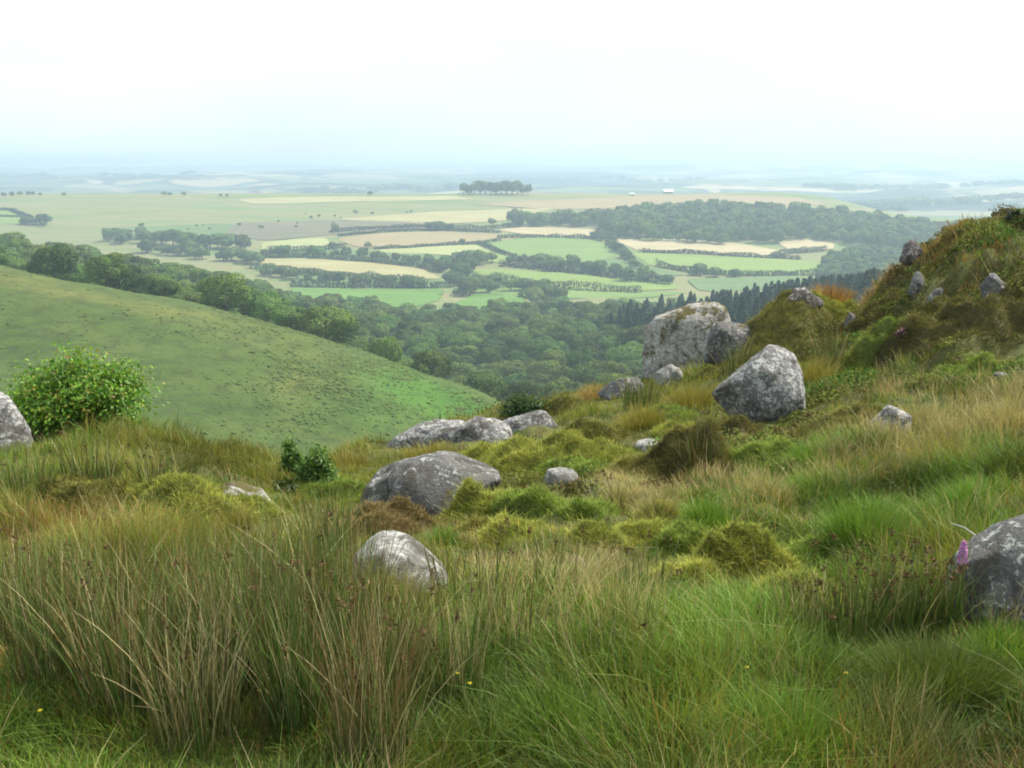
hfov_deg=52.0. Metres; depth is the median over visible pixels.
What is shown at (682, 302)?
spruce tree
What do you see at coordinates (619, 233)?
hedgerow tree
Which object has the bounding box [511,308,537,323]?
broadleaf tree
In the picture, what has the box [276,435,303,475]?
gorse bush
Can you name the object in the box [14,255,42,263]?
broadleaf tree
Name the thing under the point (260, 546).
rush clump
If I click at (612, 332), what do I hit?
broadleaf tree
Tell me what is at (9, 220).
field
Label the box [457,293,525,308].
field
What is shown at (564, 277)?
field
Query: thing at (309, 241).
field
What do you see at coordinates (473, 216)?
field
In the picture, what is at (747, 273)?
hedge
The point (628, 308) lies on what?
spruce tree
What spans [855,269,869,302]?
spruce tree
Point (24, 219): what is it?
hedgerow tree
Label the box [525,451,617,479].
moss cushion
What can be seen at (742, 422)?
moss cushion
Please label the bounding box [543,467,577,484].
boulder
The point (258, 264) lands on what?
hedge
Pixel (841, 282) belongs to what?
spruce tree
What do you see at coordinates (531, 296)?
hedgerow tree
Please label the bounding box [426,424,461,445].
boulder
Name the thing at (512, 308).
broadleaf tree
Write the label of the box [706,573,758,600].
rush clump
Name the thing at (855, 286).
spruce tree
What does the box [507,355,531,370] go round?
broadleaf tree
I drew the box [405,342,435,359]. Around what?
broadleaf tree
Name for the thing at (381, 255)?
hedgerow tree
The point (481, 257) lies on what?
hedgerow tree
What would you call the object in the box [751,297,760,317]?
spruce tree
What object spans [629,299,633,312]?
spruce tree
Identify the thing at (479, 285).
hedgerow tree
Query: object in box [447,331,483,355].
broadleaf tree
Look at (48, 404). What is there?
leafy shrub
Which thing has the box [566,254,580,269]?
hedgerow tree
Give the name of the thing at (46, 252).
broadleaf tree
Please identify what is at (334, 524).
rush clump
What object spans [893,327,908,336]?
heather clump
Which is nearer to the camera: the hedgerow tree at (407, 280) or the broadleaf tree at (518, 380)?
the broadleaf tree at (518, 380)
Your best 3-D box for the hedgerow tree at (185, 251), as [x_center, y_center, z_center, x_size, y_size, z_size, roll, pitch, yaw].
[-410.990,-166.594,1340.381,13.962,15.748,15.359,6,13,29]
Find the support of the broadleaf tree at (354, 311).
on the valley floor
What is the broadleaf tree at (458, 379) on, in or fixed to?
on the valley floor
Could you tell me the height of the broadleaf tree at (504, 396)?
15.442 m
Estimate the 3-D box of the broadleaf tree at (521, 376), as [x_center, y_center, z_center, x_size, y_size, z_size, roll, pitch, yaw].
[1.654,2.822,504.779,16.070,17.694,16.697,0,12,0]
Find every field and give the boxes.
[0,210,22,223]
[107,223,233,238]
[227,220,432,239]
[232,258,438,278]
[238,196,471,203]
[262,238,329,249]
[264,247,439,263]
[290,288,443,306]
[293,274,452,286]
[338,231,528,247]
[341,208,552,222]
[369,245,489,254]
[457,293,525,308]
[466,270,677,290]
[473,284,682,298]
[478,249,513,262]
[480,194,824,208]
[487,237,619,261]
[499,227,595,235]
[509,256,684,274]
[616,239,796,256]
[632,253,820,274]
[688,277,818,290]
[777,239,833,248]
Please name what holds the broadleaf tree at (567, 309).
on the valley floor
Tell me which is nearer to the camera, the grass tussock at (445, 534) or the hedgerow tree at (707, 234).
the grass tussock at (445, 534)
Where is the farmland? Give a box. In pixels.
[0,192,974,311]
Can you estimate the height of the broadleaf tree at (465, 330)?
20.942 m
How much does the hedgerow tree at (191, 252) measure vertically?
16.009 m
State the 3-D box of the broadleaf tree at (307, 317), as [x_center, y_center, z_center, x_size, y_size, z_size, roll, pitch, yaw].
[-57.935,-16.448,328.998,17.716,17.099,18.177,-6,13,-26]
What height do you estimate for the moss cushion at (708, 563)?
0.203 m
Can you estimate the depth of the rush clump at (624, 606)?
3.49 m
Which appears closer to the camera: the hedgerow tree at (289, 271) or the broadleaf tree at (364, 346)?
the broadleaf tree at (364, 346)
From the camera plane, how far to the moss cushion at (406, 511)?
6.06 m
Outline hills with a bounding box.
[0,161,1023,219]
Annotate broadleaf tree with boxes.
[0,231,29,245]
[0,237,6,247]
[0,246,9,265]
[0,254,26,268]
[5,237,31,251]
[5,250,20,257]
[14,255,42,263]
[16,263,39,273]
[19,244,56,257]
[21,257,31,263]
[26,243,79,277]
[32,259,72,280]
[43,241,72,247]
[52,264,94,283]
[61,244,90,258]
[79,244,104,255]
[82,252,129,286]
[84,275,103,285]
[100,275,137,290]
[108,265,147,290]
[111,253,134,262]
[127,262,155,278]
[129,256,152,266]
[130,287,142,293]
[140,273,180,297]
[147,279,180,296]
[158,272,178,280]
[165,267,190,281]
[168,284,200,302]
[176,282,192,287]
[180,269,214,283]
[183,292,210,305]
[197,272,250,310]
[199,276,258,311]
[207,285,237,310]
[237,304,269,321]
[240,290,292,321]
[247,279,272,289]
[268,305,311,327]
[274,310,305,330]
[297,304,356,339]
[306,304,320,312]
[310,299,332,306]
[310,309,360,342]
[342,336,369,348]
[343,323,369,338]
[348,308,360,312]
[353,312,376,326]
[356,344,373,349]
[357,322,388,344]
[359,335,375,342]
[363,336,396,361]
[369,336,402,362]
[370,308,389,322]
[376,313,401,329]
[380,320,397,333]
[387,309,406,319]
[388,329,419,342]
[394,353,408,366]
[395,320,420,336]
[395,332,417,354]
[396,359,434,373]
[397,314,421,327]
[403,322,439,342]
[405,333,439,356]
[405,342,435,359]
[409,309,433,316]
[409,348,452,378]
[412,310,429,320]
[414,316,427,322]
[423,312,445,324]
[425,325,450,337]
[434,319,450,329]
[435,325,464,348]
[439,312,460,323]
[439,345,460,362]
[440,361,478,377]
[441,309,465,321]
[445,376,464,383]
[446,321,465,335]
[446,373,466,377]
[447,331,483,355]
[455,328,476,335]
[456,305,478,319]
[463,371,507,397]
[464,324,483,330]
[464,368,505,382]
[467,327,490,345]
[472,322,485,330]
[473,314,495,324]
[475,347,501,363]
[478,338,506,352]
[479,342,505,359]
[483,391,509,401]
[484,318,514,332]
[484,362,510,376]
[487,311,506,320]
[487,327,511,338]
[488,332,509,344]
[488,359,529,380]
[489,304,509,311]
[492,306,520,314]
[495,331,525,351]
[496,308,517,316]
[496,384,523,403]
[498,313,519,326]
[500,316,519,326]
[504,372,528,385]
[505,350,527,363]
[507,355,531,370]
[508,378,542,400]
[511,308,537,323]
[511,378,542,386]
[512,329,531,350]
[516,311,534,323]
[518,335,558,358]
[520,359,547,374]
[522,301,539,313]
[523,328,548,339]
[525,314,555,325]
[526,301,544,314]
[527,371,555,384]
[528,320,552,338]
[528,359,559,380]
[529,317,560,332]
[534,340,569,360]
[537,382,566,399]
[539,350,565,371]
[541,365,576,382]
[542,299,561,309]
[542,331,572,347]
[542,376,572,391]
[543,349,566,362]
[544,325,566,337]
[547,387,578,399]
[549,313,574,326]
[550,323,576,341]
[557,306,580,317]
[560,381,584,389]
[564,351,596,367]
[565,320,597,334]
[565,348,592,367]
[566,363,587,383]
[570,338,589,350]
[571,381,586,390]
[572,367,604,385]
[575,345,602,362]
[577,334,610,355]
[581,303,601,314]
[582,330,604,345]
[582,361,606,377]
[583,312,604,326]
[591,360,633,380]
[592,314,608,327]
[592,371,629,385]
[595,335,630,356]
[596,349,625,362]
[597,324,621,334]
[603,311,623,324]
[603,328,622,340]
[604,303,621,309]
[605,341,642,367]
[612,360,640,376]
[616,324,645,347]
[635,335,643,346]
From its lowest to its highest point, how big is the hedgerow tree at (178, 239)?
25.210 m
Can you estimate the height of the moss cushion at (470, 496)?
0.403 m
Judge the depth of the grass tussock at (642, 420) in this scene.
10.42 m
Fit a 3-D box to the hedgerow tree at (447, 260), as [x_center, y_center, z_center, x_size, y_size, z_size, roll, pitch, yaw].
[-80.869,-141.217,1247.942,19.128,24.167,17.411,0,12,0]
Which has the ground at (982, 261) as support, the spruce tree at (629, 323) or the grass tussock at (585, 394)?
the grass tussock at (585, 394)
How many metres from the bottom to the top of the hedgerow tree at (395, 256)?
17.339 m
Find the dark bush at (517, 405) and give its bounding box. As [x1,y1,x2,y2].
[494,391,552,418]
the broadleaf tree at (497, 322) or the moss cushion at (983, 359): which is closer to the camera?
the moss cushion at (983, 359)
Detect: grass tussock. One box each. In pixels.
[196,503,258,538]
[328,445,373,471]
[341,554,437,619]
[397,437,464,458]
[420,519,464,544]
[485,667,635,767]
[574,382,603,401]
[596,472,643,513]
[600,629,726,702]
[606,399,672,432]
[628,476,689,521]
[657,380,715,411]
[673,489,739,531]
[673,671,882,767]
[735,467,806,511]
[773,436,839,472]
[791,430,861,471]
[797,351,844,385]
[798,484,937,560]
[829,337,876,370]
[829,615,1023,716]
[852,259,902,313]
[889,425,984,469]
[894,393,950,432]
[912,394,1017,440]
[913,462,1019,511]
[921,218,968,257]
[935,610,1023,671]
[966,389,1023,440]
[966,429,1023,486]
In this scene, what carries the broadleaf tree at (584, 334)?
on the valley floor
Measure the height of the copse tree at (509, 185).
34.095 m
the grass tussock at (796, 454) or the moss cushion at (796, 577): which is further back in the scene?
the grass tussock at (796, 454)
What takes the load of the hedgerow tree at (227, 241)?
on the farmland
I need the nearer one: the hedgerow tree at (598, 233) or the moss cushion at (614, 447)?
the moss cushion at (614, 447)
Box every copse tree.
[459,183,466,190]
[465,185,472,192]
[469,181,480,194]
[476,180,486,193]
[481,181,490,193]
[486,182,494,194]
[490,182,499,194]
[496,181,506,194]
[502,180,510,193]
[506,183,516,194]
[511,180,522,194]
[519,184,525,194]
[524,184,532,191]
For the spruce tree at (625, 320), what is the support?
on the valley floor
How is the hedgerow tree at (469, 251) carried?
on the farmland
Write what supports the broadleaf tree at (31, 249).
on the valley floor
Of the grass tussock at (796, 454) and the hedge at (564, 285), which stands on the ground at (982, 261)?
the grass tussock at (796, 454)
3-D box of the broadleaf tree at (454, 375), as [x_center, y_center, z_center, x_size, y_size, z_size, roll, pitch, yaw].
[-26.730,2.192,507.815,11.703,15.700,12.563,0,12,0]
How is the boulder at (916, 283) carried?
on the ground at (982, 261)
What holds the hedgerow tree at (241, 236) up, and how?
on the farmland
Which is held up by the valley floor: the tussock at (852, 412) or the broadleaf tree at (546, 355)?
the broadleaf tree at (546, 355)
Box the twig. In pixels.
[951,523,975,535]
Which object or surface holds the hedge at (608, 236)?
on the farmland
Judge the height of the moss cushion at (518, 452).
0.498 m
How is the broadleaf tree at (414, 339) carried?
on the valley floor
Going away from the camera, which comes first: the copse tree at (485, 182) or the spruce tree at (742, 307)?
the spruce tree at (742, 307)
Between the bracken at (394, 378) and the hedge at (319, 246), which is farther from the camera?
the hedge at (319, 246)
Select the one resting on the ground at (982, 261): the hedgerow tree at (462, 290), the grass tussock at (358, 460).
the grass tussock at (358, 460)
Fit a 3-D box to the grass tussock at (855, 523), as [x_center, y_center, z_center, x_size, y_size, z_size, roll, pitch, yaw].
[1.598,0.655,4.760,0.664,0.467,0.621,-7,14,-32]
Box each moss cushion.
[7,467,139,520]
[117,464,296,533]
[288,473,368,505]
[318,491,452,536]
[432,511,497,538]
[434,475,521,523]
[456,437,503,461]
[459,505,572,550]
[477,477,571,520]
[482,424,621,476]
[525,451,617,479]
[541,415,649,441]
[542,390,600,417]
[543,560,588,581]
[552,491,627,523]
[552,514,643,553]
[591,434,643,464]
[605,447,651,472]
[611,508,682,546]
[612,401,697,425]
[612,415,745,483]
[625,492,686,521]
[642,514,723,557]
[644,547,740,589]
[648,417,719,437]
[665,411,769,441]
[675,511,805,590]
[680,287,885,386]
[727,432,804,474]
[727,558,859,609]
[777,529,831,560]
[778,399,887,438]
[808,287,859,322]
[830,278,924,336]
[836,313,904,374]
[852,300,942,375]
[890,291,981,347]
[895,275,1023,369]
[922,350,1009,381]
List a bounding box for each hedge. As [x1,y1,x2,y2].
[0,207,34,224]
[0,214,27,217]
[234,251,442,272]
[247,261,427,281]
[265,242,348,251]
[287,278,440,288]
[329,223,423,232]
[337,227,501,236]
[372,237,501,249]
[433,222,519,229]
[469,270,642,292]
[476,241,517,256]
[496,233,597,238]
[498,259,664,283]
[596,226,618,240]
[638,248,800,259]
[654,258,816,275]
[770,245,828,256]
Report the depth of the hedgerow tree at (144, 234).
1446.99 m
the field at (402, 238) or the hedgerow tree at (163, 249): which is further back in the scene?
the field at (402, 238)
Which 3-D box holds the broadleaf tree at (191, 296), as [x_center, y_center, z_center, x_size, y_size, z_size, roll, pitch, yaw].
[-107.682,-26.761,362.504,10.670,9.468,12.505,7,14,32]
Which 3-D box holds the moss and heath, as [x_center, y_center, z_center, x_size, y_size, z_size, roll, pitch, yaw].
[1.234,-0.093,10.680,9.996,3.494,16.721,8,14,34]
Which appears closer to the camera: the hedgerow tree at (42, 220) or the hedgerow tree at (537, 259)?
the hedgerow tree at (537, 259)
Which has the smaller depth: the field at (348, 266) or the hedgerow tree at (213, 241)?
the field at (348, 266)
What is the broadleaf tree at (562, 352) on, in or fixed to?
on the valley floor
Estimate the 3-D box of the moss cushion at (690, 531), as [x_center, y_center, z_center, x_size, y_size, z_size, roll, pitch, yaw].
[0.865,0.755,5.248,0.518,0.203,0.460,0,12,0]
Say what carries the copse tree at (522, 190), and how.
on the farmland
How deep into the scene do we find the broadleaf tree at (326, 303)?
723.65 m
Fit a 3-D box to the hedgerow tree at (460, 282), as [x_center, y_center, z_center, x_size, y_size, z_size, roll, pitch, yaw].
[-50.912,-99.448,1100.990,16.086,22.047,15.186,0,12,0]
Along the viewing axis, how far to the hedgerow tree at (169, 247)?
1342.59 m
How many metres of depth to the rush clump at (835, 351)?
12.25 m
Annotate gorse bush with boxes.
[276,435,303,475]
[292,443,344,484]
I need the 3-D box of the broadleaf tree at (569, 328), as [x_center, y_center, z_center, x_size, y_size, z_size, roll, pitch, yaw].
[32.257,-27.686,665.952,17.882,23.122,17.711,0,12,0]
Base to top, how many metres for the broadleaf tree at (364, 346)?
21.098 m
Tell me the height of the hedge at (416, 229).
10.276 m
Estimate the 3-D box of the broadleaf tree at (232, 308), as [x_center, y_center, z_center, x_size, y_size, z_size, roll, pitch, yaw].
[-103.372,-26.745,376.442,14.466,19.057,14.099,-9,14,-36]
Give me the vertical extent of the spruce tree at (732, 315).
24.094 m
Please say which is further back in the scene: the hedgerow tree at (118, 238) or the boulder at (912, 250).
the hedgerow tree at (118, 238)
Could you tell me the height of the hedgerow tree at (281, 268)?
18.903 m
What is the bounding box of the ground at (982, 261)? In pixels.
[0,213,1023,767]
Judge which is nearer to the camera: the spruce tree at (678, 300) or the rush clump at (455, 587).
the rush clump at (455, 587)
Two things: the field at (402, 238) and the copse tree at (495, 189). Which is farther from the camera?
the copse tree at (495, 189)
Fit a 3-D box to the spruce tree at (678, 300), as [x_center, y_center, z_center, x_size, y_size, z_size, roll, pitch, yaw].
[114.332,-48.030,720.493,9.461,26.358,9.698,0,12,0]
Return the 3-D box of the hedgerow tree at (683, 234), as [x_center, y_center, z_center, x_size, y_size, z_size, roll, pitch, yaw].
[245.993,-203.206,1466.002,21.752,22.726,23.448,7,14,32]
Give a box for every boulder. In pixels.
[0,392,33,454]
[220,481,270,500]
[353,530,446,594]
[359,450,500,519]
[386,419,464,448]
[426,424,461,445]
[448,416,512,444]
[503,410,556,431]
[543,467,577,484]
[566,556,584,566]
[597,377,643,399]
[634,438,657,452]
[642,301,730,378]
[653,364,682,387]
[704,322,750,364]
[712,344,805,422]
[787,287,823,307]
[844,312,855,329]
[868,405,911,434]
[899,239,922,264]
[908,271,923,297]
[927,287,942,302]
[944,514,1023,630]
[980,273,1005,300]
[991,371,1009,380]
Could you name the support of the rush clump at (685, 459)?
on the ground at (982, 261)
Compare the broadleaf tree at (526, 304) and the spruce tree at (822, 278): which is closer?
the spruce tree at (822, 278)
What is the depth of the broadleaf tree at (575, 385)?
392.67 m
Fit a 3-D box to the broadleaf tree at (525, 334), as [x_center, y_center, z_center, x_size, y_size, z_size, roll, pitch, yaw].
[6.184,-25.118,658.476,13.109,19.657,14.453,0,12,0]
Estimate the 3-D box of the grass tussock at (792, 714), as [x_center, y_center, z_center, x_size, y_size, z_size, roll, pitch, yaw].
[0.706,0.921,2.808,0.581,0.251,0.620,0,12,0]
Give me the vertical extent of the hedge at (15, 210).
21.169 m
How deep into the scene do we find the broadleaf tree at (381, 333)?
595.21 m
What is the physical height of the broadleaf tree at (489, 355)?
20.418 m
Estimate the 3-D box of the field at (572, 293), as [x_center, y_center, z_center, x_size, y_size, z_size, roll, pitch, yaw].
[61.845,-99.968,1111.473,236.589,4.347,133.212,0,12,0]
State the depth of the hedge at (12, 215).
1723.97 m
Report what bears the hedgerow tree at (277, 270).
on the farmland
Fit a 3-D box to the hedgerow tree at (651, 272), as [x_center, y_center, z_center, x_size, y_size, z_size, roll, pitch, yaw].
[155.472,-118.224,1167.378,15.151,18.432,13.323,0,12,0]
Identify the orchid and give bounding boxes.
[957,539,968,607]
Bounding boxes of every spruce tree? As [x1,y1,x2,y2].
[607,312,615,330]
[615,307,620,325]
[617,310,623,324]
[618,316,622,326]
[622,303,625,315]
[622,312,628,328]
[624,302,630,317]
[624,314,633,340]
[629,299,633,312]
[633,303,638,312]
[633,312,640,326]
[638,308,643,325]
[642,304,647,326]
[644,298,650,315]
[656,297,663,313]
[667,301,672,310]
[675,295,680,308]
[679,298,684,306]
[687,291,692,300]
[692,293,696,302]
[710,290,714,301]
[727,289,734,307]
[729,308,736,322]
[734,292,738,303]
[736,297,746,322]
[741,313,746,323]
[744,288,747,300]
[746,290,753,314]
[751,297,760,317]
[762,298,767,310]
[766,285,773,303]
[774,280,780,293]
[776,283,781,294]
[813,277,818,290]
[819,275,826,287]
[827,275,834,287]
[835,274,842,286]
[838,278,844,289]
[843,278,854,300]
[848,275,853,287]
[854,283,857,299]
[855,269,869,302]
[857,273,863,293]
[858,280,868,300]
[867,267,878,294]
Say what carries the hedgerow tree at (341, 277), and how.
on the farmland
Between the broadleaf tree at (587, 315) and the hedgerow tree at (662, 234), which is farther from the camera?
the hedgerow tree at (662, 234)
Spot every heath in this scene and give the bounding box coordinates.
[0,207,1023,767]
[453,203,1023,504]
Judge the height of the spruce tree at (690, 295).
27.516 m
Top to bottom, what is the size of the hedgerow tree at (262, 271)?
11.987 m
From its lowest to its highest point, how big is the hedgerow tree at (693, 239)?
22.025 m
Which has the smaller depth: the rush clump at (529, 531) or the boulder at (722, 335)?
the rush clump at (529, 531)
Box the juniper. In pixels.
[266,475,305,494]
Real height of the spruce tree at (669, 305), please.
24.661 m
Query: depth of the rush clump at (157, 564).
3.55 m
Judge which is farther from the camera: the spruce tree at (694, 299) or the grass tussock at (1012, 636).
the spruce tree at (694, 299)
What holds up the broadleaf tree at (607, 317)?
on the valley floor
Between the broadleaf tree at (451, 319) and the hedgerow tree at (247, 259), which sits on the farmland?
the hedgerow tree at (247, 259)
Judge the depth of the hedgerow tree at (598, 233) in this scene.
1493.14 m
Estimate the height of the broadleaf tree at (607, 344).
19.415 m
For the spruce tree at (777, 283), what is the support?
on the valley floor
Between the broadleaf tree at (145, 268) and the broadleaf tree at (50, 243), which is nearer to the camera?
the broadleaf tree at (145, 268)
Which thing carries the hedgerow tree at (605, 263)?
on the farmland
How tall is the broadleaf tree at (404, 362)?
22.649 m
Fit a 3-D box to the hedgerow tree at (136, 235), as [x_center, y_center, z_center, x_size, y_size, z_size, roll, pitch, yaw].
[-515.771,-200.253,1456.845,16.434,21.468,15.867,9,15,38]
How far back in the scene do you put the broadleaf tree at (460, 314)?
795.62 m
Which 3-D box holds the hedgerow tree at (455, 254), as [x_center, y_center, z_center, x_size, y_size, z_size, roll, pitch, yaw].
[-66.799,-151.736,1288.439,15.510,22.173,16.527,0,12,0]
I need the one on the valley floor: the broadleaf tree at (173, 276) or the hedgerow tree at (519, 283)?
the broadleaf tree at (173, 276)
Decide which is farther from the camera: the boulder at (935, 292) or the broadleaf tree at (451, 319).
the broadleaf tree at (451, 319)
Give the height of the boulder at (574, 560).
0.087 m
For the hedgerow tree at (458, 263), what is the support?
on the farmland
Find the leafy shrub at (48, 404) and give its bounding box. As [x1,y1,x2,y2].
[0,336,168,435]
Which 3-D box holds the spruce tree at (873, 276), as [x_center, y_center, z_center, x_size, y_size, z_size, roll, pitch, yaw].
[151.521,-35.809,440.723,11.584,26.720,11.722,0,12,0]
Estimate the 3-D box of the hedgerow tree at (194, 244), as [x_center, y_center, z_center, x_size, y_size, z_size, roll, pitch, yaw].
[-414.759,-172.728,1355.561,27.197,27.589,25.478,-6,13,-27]
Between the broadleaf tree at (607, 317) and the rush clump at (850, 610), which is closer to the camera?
the rush clump at (850, 610)
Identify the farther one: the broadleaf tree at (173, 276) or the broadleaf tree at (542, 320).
the broadleaf tree at (542, 320)
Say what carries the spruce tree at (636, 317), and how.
on the valley floor
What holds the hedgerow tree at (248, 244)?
on the farmland
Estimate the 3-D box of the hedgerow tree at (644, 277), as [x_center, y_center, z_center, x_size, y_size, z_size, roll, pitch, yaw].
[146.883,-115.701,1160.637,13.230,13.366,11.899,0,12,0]
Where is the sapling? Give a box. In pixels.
[1004,208,1023,223]
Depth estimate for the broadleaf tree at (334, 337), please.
344.04 m
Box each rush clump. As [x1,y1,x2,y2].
[0,441,72,503]
[0,506,159,709]
[0,510,87,651]
[1,530,218,730]
[11,506,178,638]
[31,425,132,482]
[73,571,294,761]
[82,500,253,664]
[124,441,204,484]
[134,511,330,708]
[179,525,403,747]
[188,482,357,649]
[206,483,436,668]
[214,458,271,491]
[232,562,484,767]
[255,474,373,563]
[311,551,457,712]
[382,555,506,705]
[414,508,538,615]
[448,529,560,663]
[493,507,603,596]
[519,551,621,669]
[533,594,676,702]
[557,560,684,659]
[589,530,697,601]
[614,371,670,408]
[670,411,733,473]
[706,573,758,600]
[710,553,868,638]
[712,334,756,378]
[788,536,916,652]
[806,324,862,370]
[827,522,968,647]
[870,532,991,639]
[949,573,1023,648]
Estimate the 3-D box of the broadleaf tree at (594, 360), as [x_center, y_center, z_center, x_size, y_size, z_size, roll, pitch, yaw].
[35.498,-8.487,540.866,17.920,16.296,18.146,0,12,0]
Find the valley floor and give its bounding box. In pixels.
[165,282,642,383]
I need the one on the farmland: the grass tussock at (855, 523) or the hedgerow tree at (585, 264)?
the hedgerow tree at (585, 264)
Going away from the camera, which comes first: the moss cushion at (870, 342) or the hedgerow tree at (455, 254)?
the moss cushion at (870, 342)
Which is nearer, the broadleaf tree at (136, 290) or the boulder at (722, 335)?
the boulder at (722, 335)
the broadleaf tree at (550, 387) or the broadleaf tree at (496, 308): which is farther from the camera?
the broadleaf tree at (496, 308)
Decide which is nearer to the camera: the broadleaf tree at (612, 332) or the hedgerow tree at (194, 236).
the broadleaf tree at (612, 332)
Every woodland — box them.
[2,237,677,381]
[506,198,960,248]
[815,243,902,277]
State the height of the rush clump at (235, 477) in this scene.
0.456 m
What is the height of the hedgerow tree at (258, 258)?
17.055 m
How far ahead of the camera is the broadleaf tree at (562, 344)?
583.60 m
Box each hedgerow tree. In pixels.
[20,216,28,224]
[28,218,36,223]
[35,213,48,224]
[35,217,47,222]
[43,214,52,221]
[101,227,115,241]
[114,234,126,243]
[116,229,132,237]
[134,226,147,235]
[134,232,141,240]
[138,239,157,250]
[140,230,153,239]
[142,242,152,252]
[152,230,168,244]
[153,245,161,253]
[159,245,171,254]
[161,229,180,244]
[166,245,176,255]
[173,249,181,256]
[174,234,191,243]
[179,240,201,249]
[182,245,194,255]
[183,248,193,255]
[186,232,200,240]
[189,249,196,258]
[194,234,211,247]
[194,247,210,258]
[202,234,218,248]
[208,232,222,247]
[216,250,227,260]
[218,235,234,245]
[219,233,235,246]
[221,246,238,260]
[234,234,250,250]
[236,248,248,255]
[238,250,254,262]
[239,239,251,248]
[244,255,256,263]
[255,255,264,261]
[259,269,268,273]
[262,263,275,269]
[265,268,273,275]
[273,266,287,277]
[275,245,290,255]
[276,265,285,276]
[284,269,297,279]
[291,268,303,277]
[303,273,311,279]
[305,268,317,276]
[307,245,317,252]
[311,247,325,254]
[316,270,329,279]
[319,271,331,280]
[331,223,338,228]
[331,272,346,279]
[331,274,342,283]
[340,246,351,256]
[353,273,368,283]
[356,247,368,258]
[364,241,371,246]
[369,250,380,259]
[373,275,381,283]
[376,252,386,257]
[381,275,396,283]
[391,252,400,260]
[400,254,411,260]
[401,274,418,287]
[401,275,415,287]
[411,254,421,262]
[416,280,424,287]
[423,253,434,265]
[431,221,443,230]
[432,259,445,270]
[437,255,451,264]
[440,255,454,262]
[440,264,447,269]
[441,271,451,283]
[447,273,460,285]
[451,251,462,258]
[451,261,464,268]
[453,263,470,275]
[456,279,468,293]
[457,287,466,295]
[458,250,472,257]
[460,276,482,292]
[461,257,478,266]
[461,279,477,295]
[466,250,476,257]
[472,250,490,264]
[482,279,495,291]
[488,218,496,223]
[488,252,497,262]
[488,274,502,282]
[491,282,499,289]
[502,279,517,290]
[505,257,514,261]
[516,254,528,263]
[517,279,531,287]
[517,286,543,301]
[523,280,538,290]
[533,255,545,263]
[536,253,548,264]
[536,278,550,292]
[538,284,551,289]
[539,286,551,299]
[545,255,565,268]
[546,289,556,300]
[551,287,564,297]
[556,287,567,296]
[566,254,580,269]
[580,261,594,272]
[592,231,603,236]
[594,259,607,265]
[595,264,606,272]
[604,241,612,247]
[607,263,620,272]
[609,265,622,275]
[612,243,625,252]
[616,231,623,237]
[617,267,636,280]
[620,250,631,256]
[627,230,634,238]
[628,258,637,266]
[636,265,649,274]
[639,273,650,280]
[645,227,659,239]
[647,270,658,277]
[656,230,665,239]
[662,275,671,283]
[664,274,674,283]
[665,234,673,240]
[674,234,680,240]
[680,230,691,241]
[687,228,702,241]
[687,269,696,274]
[688,231,698,241]
[691,263,707,274]
[702,232,714,242]
[709,267,723,276]
[715,232,729,243]
[728,268,738,276]
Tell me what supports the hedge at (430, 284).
on the farmland
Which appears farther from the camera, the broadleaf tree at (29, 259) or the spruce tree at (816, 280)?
the spruce tree at (816, 280)
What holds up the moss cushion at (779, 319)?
on the ground at (982, 261)
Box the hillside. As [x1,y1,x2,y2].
[0,265,501,462]
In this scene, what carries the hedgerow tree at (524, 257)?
on the farmland
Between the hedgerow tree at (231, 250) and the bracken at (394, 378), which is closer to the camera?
the bracken at (394, 378)
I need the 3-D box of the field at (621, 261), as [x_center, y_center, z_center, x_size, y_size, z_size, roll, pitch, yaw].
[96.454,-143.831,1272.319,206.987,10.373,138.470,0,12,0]
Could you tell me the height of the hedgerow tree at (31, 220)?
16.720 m
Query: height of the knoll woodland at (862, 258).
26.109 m
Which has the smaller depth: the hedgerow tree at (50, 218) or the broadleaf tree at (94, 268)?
the broadleaf tree at (94, 268)
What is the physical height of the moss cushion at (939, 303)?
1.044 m
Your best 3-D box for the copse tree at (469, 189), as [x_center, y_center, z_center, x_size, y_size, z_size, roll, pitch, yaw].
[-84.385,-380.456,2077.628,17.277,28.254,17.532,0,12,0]
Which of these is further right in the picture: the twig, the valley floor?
the twig
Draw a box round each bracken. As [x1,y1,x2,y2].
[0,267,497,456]
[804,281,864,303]
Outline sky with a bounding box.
[0,0,1023,167]
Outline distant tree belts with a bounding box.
[0,170,1023,210]
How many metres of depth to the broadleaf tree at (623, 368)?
452.10 m
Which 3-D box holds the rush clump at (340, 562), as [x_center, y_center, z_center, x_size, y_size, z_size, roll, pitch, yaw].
[-0.576,0.654,3.361,0.750,0.629,0.680,0,12,0]
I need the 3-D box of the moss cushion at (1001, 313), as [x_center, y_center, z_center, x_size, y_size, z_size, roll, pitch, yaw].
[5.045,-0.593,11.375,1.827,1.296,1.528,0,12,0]
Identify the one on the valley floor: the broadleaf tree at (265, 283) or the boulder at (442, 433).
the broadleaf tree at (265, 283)
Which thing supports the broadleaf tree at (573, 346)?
on the valley floor
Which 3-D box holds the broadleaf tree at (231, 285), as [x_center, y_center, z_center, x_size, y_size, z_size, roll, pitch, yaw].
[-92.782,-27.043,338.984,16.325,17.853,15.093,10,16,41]
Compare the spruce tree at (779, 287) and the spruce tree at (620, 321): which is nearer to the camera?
the spruce tree at (779, 287)
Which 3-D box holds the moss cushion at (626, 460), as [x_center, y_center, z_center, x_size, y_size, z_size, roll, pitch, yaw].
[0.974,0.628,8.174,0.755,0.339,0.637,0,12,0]
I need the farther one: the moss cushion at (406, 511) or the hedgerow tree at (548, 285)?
the hedgerow tree at (548, 285)

